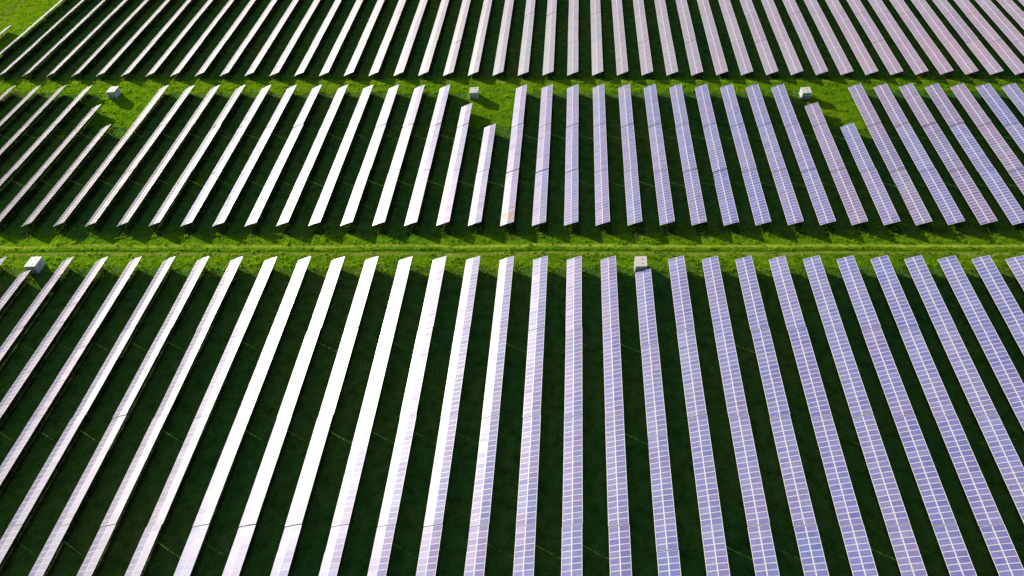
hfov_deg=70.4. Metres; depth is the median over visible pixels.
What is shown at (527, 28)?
solar table
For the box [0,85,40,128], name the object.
solar table
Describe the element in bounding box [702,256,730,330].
solar table
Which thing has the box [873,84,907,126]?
solar table
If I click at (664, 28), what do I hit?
solar table
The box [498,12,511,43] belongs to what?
solar table
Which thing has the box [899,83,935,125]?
solar table
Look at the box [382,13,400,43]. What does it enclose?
solar table
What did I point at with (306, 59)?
solar table
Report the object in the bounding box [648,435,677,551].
solar table
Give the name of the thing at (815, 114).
solar table
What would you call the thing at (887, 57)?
solar table
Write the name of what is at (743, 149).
solar table
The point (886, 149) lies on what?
solar table
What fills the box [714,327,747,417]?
solar table
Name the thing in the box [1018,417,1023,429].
solar table
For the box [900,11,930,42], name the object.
solar table
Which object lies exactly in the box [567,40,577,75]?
solar table
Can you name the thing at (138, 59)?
solar table
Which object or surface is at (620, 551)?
solar table
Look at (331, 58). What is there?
solar table
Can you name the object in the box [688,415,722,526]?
solar table
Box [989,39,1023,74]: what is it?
solar table
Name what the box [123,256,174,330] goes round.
solar table
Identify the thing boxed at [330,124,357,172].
solar table
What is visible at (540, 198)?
solar table
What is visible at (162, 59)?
solar table
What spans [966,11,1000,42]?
solar table
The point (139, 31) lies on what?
solar table
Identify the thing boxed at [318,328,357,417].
solar table
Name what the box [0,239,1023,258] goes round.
grass track
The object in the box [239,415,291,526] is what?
solar table
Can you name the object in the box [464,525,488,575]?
solar table
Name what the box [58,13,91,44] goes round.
solar table
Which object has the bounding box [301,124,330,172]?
solar table
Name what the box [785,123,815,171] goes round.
solar table
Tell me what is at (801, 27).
solar table
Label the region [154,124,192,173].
solar table
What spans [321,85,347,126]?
solar table
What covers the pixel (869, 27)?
solar table
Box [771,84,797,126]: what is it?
solar table
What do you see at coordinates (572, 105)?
solar table
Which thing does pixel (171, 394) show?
solar table
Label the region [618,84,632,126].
solar table
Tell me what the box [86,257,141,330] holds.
solar table
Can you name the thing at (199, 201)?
solar table
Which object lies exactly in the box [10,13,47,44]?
solar table
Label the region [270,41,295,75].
solar table
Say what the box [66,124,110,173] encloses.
solar table
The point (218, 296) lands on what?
solar table
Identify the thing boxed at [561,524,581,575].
solar table
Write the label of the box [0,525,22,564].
solar table
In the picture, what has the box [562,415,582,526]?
solar table
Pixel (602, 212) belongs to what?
solar table
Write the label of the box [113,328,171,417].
solar table
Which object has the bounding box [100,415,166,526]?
solar table
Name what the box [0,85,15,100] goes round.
solar table
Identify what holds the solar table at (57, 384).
on the ground at (74, 546)
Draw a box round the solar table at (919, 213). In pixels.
[890,169,931,225]
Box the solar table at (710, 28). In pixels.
[701,12,718,43]
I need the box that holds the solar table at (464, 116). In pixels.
[457,103,471,126]
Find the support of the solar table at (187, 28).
on the ground at (74, 546)
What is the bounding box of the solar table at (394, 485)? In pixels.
[378,415,415,526]
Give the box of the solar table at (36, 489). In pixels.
[8,415,84,526]
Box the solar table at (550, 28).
[545,12,555,43]
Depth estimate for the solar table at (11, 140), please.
187.05 m
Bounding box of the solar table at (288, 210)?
[277,169,310,225]
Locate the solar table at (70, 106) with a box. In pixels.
[49,86,91,127]
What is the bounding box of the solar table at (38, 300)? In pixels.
[12,257,73,331]
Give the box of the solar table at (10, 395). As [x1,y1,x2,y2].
[0,328,60,417]
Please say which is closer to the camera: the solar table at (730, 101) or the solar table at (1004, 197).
the solar table at (1004, 197)
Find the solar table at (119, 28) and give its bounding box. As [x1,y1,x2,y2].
[103,13,135,44]
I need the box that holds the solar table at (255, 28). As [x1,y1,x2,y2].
[242,13,267,44]
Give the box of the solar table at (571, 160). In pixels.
[565,124,577,172]
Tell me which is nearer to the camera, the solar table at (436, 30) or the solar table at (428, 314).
the solar table at (428, 314)
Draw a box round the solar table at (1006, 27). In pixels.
[988,11,1023,42]
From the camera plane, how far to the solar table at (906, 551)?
109.69 m
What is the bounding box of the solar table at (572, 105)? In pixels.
[566,84,577,126]
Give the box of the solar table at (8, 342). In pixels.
[0,328,23,359]
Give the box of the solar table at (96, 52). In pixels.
[71,41,108,76]
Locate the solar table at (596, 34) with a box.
[591,12,601,43]
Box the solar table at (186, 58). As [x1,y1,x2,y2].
[170,41,202,76]
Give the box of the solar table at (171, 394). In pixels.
[154,328,208,417]
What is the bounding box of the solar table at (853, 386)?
[825,327,872,417]
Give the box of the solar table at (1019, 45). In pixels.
[1013,39,1023,55]
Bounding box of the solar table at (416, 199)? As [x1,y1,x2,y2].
[404,169,429,225]
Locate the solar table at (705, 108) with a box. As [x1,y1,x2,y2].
[695,84,715,126]
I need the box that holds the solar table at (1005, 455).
[976,414,1023,522]
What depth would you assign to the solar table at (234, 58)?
217.03 m
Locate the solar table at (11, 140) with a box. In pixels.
[0,125,28,154]
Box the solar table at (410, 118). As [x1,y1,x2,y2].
[403,85,424,127]
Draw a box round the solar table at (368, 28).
[358,12,378,43]
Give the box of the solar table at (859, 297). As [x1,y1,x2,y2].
[837,256,879,329]
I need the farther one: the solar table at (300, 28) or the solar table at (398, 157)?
the solar table at (300, 28)
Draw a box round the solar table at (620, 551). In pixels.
[609,525,631,575]
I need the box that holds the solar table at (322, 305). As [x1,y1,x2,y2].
[308,256,344,330]
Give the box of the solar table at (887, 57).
[872,39,902,74]
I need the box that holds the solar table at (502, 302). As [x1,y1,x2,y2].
[492,256,513,330]
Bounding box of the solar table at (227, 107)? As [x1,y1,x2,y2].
[212,85,244,127]
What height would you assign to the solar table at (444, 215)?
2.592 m
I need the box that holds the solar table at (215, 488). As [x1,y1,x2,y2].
[193,415,249,526]
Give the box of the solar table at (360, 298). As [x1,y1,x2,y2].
[344,256,378,330]
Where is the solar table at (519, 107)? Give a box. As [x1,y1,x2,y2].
[512,84,526,126]
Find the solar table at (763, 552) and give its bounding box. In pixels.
[747,524,779,575]
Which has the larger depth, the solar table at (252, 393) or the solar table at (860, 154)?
the solar table at (860, 154)
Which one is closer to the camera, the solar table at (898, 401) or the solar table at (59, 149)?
the solar table at (898, 401)
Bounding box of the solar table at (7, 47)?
[0,42,15,54]
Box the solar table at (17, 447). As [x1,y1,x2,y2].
[0,415,44,484]
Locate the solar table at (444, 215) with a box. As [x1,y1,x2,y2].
[436,169,459,225]
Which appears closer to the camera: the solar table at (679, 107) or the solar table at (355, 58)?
the solar table at (679, 107)
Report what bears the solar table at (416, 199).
on the ground at (74, 546)
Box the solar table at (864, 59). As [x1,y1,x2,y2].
[849,39,877,74]
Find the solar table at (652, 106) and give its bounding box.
[644,84,660,126]
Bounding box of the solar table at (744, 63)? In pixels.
[732,40,752,74]
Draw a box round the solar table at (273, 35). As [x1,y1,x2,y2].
[265,12,290,44]
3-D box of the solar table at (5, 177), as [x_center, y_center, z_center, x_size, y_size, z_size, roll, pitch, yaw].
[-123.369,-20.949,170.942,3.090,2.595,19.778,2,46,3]
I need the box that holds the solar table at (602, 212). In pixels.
[595,169,609,225]
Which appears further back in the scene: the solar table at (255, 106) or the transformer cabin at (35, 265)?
the solar table at (255, 106)
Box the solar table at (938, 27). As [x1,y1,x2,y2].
[922,11,953,42]
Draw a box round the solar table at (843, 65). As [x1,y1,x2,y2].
[825,40,852,74]
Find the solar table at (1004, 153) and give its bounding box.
[978,123,1023,171]
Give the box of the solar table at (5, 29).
[0,25,11,38]
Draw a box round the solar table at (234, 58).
[220,41,248,75]
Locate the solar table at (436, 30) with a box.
[428,12,445,44]
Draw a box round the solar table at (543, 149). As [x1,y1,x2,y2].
[536,124,550,171]
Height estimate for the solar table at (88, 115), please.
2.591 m
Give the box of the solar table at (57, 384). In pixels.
[31,328,97,417]
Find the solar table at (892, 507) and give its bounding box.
[853,414,909,526]
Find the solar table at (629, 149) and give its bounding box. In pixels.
[621,124,637,171]
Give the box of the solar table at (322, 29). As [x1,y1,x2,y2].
[312,13,334,43]
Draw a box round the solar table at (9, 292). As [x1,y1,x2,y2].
[0,270,31,311]
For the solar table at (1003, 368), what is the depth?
134.06 m
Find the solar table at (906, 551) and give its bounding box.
[887,524,926,575]
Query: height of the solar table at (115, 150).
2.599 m
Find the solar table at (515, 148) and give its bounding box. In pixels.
[506,124,522,172]
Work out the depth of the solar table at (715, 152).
183.69 m
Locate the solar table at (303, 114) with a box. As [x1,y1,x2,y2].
[293,85,321,127]
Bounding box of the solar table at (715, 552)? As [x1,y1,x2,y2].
[701,524,729,575]
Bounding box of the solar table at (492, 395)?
[482,327,506,417]
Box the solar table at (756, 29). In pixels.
[745,11,765,42]
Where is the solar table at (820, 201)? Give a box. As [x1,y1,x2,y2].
[802,168,835,225]
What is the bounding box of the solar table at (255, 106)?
[239,85,270,127]
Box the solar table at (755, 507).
[729,415,769,525]
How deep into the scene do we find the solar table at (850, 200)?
169.53 m
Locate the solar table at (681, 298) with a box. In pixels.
[668,256,693,329]
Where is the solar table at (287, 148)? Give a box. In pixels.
[271,124,302,173]
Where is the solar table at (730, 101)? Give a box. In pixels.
[720,84,742,126]
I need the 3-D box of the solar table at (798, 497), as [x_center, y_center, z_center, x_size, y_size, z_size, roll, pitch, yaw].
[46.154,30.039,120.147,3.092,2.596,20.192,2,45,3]
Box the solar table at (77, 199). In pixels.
[53,170,103,226]
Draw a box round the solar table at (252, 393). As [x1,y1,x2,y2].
[236,328,283,417]
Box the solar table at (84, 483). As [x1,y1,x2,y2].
[55,415,126,526]
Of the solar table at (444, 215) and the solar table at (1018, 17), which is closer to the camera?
the solar table at (444, 215)
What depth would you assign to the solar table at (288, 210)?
169.85 m
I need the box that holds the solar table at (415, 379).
[400,328,432,417]
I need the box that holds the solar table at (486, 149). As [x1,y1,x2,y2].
[477,124,495,172]
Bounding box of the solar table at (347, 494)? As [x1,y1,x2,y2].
[331,415,374,526]
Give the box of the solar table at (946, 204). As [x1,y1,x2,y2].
[920,168,964,224]
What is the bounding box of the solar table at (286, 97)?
[266,85,295,127]
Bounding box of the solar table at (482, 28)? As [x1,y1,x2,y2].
[475,12,489,43]
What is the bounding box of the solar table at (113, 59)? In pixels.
[97,41,132,76]
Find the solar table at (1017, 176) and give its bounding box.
[1008,168,1023,193]
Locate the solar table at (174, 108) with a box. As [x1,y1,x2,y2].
[158,85,193,128]
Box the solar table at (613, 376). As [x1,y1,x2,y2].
[603,327,623,417]
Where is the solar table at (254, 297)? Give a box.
[233,257,276,331]
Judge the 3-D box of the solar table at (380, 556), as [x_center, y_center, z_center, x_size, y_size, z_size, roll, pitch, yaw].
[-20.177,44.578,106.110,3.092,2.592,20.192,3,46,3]
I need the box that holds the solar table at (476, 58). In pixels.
[468,40,483,75]
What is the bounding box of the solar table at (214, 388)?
[195,328,245,417]
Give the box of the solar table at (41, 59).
[22,41,61,76]
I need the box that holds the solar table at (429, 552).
[416,524,442,575]
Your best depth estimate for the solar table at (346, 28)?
230.45 m
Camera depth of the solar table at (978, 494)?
118.98 m
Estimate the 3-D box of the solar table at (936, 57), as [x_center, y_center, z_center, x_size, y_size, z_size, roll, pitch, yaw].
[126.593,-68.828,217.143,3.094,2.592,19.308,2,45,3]
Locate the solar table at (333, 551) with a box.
[319,525,348,575]
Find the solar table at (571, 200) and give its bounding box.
[564,169,577,225]
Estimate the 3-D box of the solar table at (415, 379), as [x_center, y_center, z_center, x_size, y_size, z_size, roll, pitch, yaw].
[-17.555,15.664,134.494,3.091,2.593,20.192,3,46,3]
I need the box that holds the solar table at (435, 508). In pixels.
[424,415,457,526]
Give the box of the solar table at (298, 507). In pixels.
[285,415,332,526]
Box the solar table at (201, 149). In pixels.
[183,124,220,173]
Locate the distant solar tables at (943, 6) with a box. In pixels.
[44,0,1023,16]
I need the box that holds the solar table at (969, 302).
[938,255,992,330]
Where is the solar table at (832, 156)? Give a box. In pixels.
[813,123,844,171]
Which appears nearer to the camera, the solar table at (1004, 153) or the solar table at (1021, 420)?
the solar table at (1021, 420)
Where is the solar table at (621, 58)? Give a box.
[615,40,627,75]
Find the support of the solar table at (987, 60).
on the ground at (74, 546)
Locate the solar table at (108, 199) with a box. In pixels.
[85,170,132,226]
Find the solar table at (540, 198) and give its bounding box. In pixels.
[532,169,548,225]
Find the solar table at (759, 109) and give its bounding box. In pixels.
[746,84,770,125]
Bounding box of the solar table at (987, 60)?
[966,39,1003,74]
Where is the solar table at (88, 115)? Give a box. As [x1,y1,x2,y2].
[76,104,101,127]
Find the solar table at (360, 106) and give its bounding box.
[348,85,372,126]
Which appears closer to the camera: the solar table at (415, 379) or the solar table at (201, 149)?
the solar table at (415, 379)
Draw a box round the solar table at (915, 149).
[895,123,934,171]
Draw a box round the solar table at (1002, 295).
[972,255,1023,329]
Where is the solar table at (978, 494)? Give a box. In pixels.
[935,414,1003,526]
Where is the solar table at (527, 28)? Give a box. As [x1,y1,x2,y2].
[522,12,533,43]
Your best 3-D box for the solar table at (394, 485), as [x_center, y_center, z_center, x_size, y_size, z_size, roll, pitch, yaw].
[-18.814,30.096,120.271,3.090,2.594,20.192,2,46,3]
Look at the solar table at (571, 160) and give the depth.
183.68 m
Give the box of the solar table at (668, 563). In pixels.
[657,550,680,575]
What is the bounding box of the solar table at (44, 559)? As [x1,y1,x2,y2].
[29,525,69,575]
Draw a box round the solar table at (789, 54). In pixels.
[779,39,802,74]
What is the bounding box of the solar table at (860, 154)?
[840,123,874,171]
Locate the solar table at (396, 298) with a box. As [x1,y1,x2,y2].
[381,256,412,330]
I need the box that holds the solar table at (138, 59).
[122,41,155,76]
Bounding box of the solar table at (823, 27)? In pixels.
[812,11,835,42]
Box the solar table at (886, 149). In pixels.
[867,123,904,171]
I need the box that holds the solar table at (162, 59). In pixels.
[145,41,178,76]
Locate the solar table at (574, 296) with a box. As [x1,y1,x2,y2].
[566,256,581,330]
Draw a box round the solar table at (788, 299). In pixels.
[769,256,804,329]
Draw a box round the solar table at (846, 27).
[834,11,859,42]
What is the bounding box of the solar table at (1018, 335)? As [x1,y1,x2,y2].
[1011,328,1023,354]
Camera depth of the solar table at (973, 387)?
133.21 m
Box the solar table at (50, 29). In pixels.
[32,13,69,44]
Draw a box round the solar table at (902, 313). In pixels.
[870,255,917,329]
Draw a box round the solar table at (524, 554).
[513,524,535,575]
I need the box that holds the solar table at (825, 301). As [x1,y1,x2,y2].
[803,255,842,329]
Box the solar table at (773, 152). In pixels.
[758,123,785,171]
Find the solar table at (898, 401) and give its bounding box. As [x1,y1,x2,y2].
[862,327,913,417]
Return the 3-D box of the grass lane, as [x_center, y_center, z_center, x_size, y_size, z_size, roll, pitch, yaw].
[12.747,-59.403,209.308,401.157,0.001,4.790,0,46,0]
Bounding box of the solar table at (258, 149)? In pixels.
[242,124,275,172]
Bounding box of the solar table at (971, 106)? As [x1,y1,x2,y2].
[950,83,990,126]
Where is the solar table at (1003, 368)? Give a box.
[974,327,1023,417]
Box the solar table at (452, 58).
[443,41,460,75]
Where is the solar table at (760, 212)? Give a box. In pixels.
[742,169,770,225]
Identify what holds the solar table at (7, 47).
on the ground at (74, 546)
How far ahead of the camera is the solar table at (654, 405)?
130.53 m
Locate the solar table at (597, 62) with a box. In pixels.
[591,40,602,75]
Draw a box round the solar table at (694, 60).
[685,40,702,75]
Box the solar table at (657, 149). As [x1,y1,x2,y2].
[649,123,666,171]
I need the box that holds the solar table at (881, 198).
[861,168,899,225]
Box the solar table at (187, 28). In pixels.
[172,13,201,44]
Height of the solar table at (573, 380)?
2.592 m
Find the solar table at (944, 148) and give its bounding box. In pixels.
[923,123,964,171]
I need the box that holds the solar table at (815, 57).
[802,40,827,74]
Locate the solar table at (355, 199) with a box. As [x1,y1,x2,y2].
[340,169,369,225]
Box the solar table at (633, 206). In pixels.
[624,169,641,225]
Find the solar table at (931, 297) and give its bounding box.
[904,255,954,330]
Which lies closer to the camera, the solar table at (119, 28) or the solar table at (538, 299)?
the solar table at (538, 299)
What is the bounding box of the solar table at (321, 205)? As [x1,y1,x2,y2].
[308,169,340,225]
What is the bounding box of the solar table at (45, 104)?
[22,85,66,128]
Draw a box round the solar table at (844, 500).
[811,414,862,526]
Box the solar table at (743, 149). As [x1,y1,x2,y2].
[731,123,755,171]
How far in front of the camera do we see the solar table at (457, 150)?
183.81 m
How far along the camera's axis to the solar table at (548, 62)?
216.63 m
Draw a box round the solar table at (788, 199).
[772,169,803,225]
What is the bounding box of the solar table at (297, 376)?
[277,328,320,417]
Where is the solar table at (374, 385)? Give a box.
[359,328,395,417]
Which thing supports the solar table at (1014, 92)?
on the ground at (74, 546)
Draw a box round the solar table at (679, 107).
[670,84,687,126]
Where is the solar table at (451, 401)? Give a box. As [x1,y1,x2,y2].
[441,327,469,417]
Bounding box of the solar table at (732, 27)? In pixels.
[723,11,742,42]
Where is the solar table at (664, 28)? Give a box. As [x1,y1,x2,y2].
[657,12,671,43]
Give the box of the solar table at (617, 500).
[605,414,628,526]
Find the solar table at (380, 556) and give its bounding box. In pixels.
[367,524,395,575]
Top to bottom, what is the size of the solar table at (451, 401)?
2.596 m
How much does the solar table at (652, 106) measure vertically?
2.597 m
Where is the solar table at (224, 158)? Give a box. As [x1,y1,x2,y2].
[212,124,247,172]
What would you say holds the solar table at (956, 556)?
on the ground at (74, 546)
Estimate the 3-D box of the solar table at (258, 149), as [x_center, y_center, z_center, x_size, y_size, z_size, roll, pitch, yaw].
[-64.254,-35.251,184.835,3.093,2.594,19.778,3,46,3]
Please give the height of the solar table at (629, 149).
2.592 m
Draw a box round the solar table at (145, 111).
[130,85,167,128]
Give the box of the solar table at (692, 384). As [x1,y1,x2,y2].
[677,327,706,417]
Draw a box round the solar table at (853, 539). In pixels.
[840,524,877,575]
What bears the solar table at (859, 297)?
on the ground at (74, 546)
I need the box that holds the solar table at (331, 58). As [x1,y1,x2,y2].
[319,40,343,76]
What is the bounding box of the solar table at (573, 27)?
[568,12,577,43]
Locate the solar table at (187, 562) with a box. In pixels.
[174,525,208,575]
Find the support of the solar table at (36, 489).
on the ground at (74, 546)
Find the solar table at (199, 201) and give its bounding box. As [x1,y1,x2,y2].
[181,170,221,226]
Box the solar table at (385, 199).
[372,169,399,225]
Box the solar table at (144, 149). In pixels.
[124,125,165,172]
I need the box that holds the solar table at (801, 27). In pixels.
[789,11,812,42]
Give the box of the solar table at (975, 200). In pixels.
[950,168,997,224]
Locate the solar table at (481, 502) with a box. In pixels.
[470,415,498,526]
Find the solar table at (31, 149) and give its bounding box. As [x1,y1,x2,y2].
[7,124,56,173]
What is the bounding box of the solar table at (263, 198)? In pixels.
[245,169,281,225]
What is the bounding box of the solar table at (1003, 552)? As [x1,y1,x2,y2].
[980,524,1023,575]
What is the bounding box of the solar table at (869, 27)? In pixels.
[856,11,883,42]
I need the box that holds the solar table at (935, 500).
[894,414,956,526]
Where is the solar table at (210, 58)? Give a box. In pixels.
[196,41,225,75]
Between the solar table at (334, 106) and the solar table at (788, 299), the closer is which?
the solar table at (788, 299)
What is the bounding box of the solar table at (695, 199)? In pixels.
[683,169,706,225]
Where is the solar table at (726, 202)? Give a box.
[713,169,738,225]
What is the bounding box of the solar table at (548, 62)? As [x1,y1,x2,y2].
[543,40,554,74]
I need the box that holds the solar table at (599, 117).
[593,84,605,126]
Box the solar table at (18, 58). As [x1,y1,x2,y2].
[0,42,38,76]
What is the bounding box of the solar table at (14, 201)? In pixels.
[0,170,44,226]
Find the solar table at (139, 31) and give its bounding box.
[125,13,157,44]
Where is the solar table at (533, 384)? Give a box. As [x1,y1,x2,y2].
[523,327,544,417]
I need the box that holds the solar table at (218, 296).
[196,256,242,330]
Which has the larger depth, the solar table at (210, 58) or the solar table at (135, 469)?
the solar table at (210, 58)
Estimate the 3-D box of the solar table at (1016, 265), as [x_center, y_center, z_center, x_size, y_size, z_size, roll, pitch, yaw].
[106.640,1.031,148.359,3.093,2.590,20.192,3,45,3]
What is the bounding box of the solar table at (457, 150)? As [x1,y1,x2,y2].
[448,124,467,172]
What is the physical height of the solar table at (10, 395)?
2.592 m
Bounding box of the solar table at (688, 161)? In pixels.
[676,123,696,171]
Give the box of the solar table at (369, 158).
[359,124,385,172]
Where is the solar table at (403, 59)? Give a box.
[394,40,413,75]
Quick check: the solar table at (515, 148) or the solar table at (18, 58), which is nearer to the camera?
the solar table at (515, 148)
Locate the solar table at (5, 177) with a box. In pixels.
[0,170,15,189]
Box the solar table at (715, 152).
[703,123,725,171]
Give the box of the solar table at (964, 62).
[943,39,978,74]
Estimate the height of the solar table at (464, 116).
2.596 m
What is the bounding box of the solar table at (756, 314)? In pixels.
[735,256,767,330]
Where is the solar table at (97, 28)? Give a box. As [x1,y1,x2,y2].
[80,13,113,44]
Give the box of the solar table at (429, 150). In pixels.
[418,124,440,172]
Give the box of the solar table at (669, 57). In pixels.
[662,40,677,74]
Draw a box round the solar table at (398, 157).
[389,124,412,172]
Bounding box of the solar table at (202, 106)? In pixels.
[185,85,219,126]
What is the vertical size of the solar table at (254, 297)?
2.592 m
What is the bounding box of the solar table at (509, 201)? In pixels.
[500,169,518,225]
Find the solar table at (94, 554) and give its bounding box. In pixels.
[77,525,115,575]
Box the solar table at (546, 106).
[539,84,552,126]
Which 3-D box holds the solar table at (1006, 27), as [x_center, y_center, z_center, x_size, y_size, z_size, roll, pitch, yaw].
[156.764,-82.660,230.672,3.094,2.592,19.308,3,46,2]
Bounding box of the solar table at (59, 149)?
[37,124,83,173]
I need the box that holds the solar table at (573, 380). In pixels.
[564,327,581,417]
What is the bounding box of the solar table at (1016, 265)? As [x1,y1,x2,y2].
[1005,255,1023,289]
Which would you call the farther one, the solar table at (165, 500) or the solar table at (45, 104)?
the solar table at (45, 104)
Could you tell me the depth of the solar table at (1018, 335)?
139.81 m
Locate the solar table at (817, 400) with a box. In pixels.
[788,327,830,417]
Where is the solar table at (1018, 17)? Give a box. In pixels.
[1010,11,1023,28]
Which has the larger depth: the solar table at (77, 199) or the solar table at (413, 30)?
the solar table at (413, 30)
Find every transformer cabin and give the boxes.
[24,256,46,273]
[106,86,121,98]
[469,87,478,99]
[633,256,646,272]
[798,87,811,99]
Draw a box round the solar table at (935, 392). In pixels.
[899,327,955,417]
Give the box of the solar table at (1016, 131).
[1005,123,1023,152]
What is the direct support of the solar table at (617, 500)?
on the ground at (74, 546)
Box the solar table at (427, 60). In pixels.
[418,40,436,75]
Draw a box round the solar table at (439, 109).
[430,85,449,126]
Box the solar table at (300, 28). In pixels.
[289,13,311,43]
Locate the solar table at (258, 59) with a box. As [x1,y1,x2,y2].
[245,41,272,75]
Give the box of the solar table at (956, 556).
[933,524,976,575]
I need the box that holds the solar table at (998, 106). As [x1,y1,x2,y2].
[976,83,1017,126]
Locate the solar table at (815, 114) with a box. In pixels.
[805,102,825,125]
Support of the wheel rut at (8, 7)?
on the ground at (74, 546)
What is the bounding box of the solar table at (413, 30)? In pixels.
[405,12,422,43]
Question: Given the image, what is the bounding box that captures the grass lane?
[0,77,1023,87]
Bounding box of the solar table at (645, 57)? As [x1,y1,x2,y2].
[638,40,652,74]
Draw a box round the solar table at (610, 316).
[601,256,618,330]
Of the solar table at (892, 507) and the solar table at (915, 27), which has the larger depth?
the solar table at (915, 27)
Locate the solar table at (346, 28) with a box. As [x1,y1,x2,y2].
[335,13,356,44]
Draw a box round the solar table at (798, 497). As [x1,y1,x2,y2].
[770,415,815,526]
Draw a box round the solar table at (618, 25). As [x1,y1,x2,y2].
[613,12,624,43]
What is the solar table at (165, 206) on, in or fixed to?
on the ground at (74, 546)
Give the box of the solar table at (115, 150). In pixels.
[95,124,138,172]
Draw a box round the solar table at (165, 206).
[149,169,192,225]
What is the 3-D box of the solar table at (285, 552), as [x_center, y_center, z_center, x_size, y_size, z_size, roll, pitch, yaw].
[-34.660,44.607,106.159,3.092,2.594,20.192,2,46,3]
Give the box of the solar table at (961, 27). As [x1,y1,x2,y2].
[944,11,977,42]
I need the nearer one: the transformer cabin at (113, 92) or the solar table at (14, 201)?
the solar table at (14, 201)
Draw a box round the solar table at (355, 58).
[344,41,366,75]
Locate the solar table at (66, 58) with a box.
[46,41,85,76]
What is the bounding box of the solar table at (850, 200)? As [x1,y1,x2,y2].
[831,168,867,225]
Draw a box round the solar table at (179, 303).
[160,256,208,330]
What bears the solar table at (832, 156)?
on the ground at (74, 546)
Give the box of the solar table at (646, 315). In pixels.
[635,269,657,346]
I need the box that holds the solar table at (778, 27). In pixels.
[767,11,788,43]
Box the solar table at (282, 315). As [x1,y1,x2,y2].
[270,256,310,330]
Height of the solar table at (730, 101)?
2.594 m
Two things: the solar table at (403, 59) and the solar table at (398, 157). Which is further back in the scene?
the solar table at (403, 59)
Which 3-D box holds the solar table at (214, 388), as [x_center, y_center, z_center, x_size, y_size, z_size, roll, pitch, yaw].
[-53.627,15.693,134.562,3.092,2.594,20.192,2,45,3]
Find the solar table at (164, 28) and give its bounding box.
[149,13,179,44]
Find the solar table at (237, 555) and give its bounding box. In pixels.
[222,525,255,575]
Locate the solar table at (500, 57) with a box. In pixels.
[493,40,507,75]
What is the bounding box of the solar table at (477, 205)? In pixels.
[468,169,488,225]
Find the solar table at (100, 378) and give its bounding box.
[73,328,134,417]
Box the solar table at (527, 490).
[516,415,540,526]
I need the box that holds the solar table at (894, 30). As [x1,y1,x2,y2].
[878,11,906,42]
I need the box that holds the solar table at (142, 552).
[125,524,161,575]
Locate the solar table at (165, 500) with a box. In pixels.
[147,415,208,526]
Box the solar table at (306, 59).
[295,41,319,76]
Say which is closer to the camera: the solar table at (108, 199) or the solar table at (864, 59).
the solar table at (108, 199)
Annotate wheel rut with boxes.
[0,0,19,15]
[0,0,25,20]
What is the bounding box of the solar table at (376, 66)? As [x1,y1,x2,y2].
[369,41,389,75]
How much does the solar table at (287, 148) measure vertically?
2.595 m
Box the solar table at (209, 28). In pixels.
[196,13,223,43]
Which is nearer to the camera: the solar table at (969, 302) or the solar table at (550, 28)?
the solar table at (969, 302)
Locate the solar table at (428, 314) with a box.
[418,256,445,330]
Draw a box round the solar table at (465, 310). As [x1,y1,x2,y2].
[455,256,479,330]
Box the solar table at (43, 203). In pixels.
[21,170,73,226]
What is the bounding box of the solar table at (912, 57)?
[896,39,927,74]
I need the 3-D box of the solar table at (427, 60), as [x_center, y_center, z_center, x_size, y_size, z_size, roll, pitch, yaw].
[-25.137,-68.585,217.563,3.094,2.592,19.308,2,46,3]
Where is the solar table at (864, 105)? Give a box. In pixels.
[848,84,880,126]
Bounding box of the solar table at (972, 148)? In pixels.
[950,123,993,171]
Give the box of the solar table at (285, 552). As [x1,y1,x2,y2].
[270,524,301,575]
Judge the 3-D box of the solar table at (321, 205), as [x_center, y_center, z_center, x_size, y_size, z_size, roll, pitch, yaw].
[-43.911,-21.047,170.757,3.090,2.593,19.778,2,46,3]
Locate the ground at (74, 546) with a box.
[0,0,1023,575]
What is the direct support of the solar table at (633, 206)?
on the ground at (74, 546)
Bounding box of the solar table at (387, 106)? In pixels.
[375,85,398,127]
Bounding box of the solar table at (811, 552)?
[794,524,828,575]
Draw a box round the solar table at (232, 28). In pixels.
[219,13,245,44]
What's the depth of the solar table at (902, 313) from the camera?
147.46 m
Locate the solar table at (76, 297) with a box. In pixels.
[49,257,107,331]
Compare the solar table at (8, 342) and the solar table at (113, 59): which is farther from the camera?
the solar table at (113, 59)
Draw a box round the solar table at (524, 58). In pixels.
[518,40,530,75]
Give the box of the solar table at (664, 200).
[654,169,674,225]
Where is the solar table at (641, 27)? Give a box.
[635,12,648,43]
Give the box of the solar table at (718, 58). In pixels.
[708,40,727,75]
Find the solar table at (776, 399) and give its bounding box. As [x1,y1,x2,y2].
[751,327,789,417]
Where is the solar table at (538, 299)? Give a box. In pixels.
[529,256,547,330]
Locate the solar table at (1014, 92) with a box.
[1001,83,1023,115]
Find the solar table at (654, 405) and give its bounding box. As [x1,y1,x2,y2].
[641,343,666,437]
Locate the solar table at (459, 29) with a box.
[452,12,467,43]
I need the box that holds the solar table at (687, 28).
[679,12,695,42]
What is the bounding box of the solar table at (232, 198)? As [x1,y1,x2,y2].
[212,170,250,226]
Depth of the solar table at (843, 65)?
216.51 m
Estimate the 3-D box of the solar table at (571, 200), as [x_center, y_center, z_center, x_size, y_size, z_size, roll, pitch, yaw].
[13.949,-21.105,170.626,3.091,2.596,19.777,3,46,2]
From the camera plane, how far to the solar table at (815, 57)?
216.49 m
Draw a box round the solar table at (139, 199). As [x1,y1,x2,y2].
[118,170,161,226]
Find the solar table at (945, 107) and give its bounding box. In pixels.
[925,83,962,126]
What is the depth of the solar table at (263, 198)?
169.87 m
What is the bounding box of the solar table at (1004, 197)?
[979,168,1023,224]
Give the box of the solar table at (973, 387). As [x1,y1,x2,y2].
[937,327,997,416]
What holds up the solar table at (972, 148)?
on the ground at (74, 546)
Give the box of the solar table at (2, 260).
[0,257,6,265]
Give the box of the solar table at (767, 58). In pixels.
[755,40,777,74]
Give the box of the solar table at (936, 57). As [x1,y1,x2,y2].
[919,39,953,74]
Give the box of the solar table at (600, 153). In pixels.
[594,123,607,171]

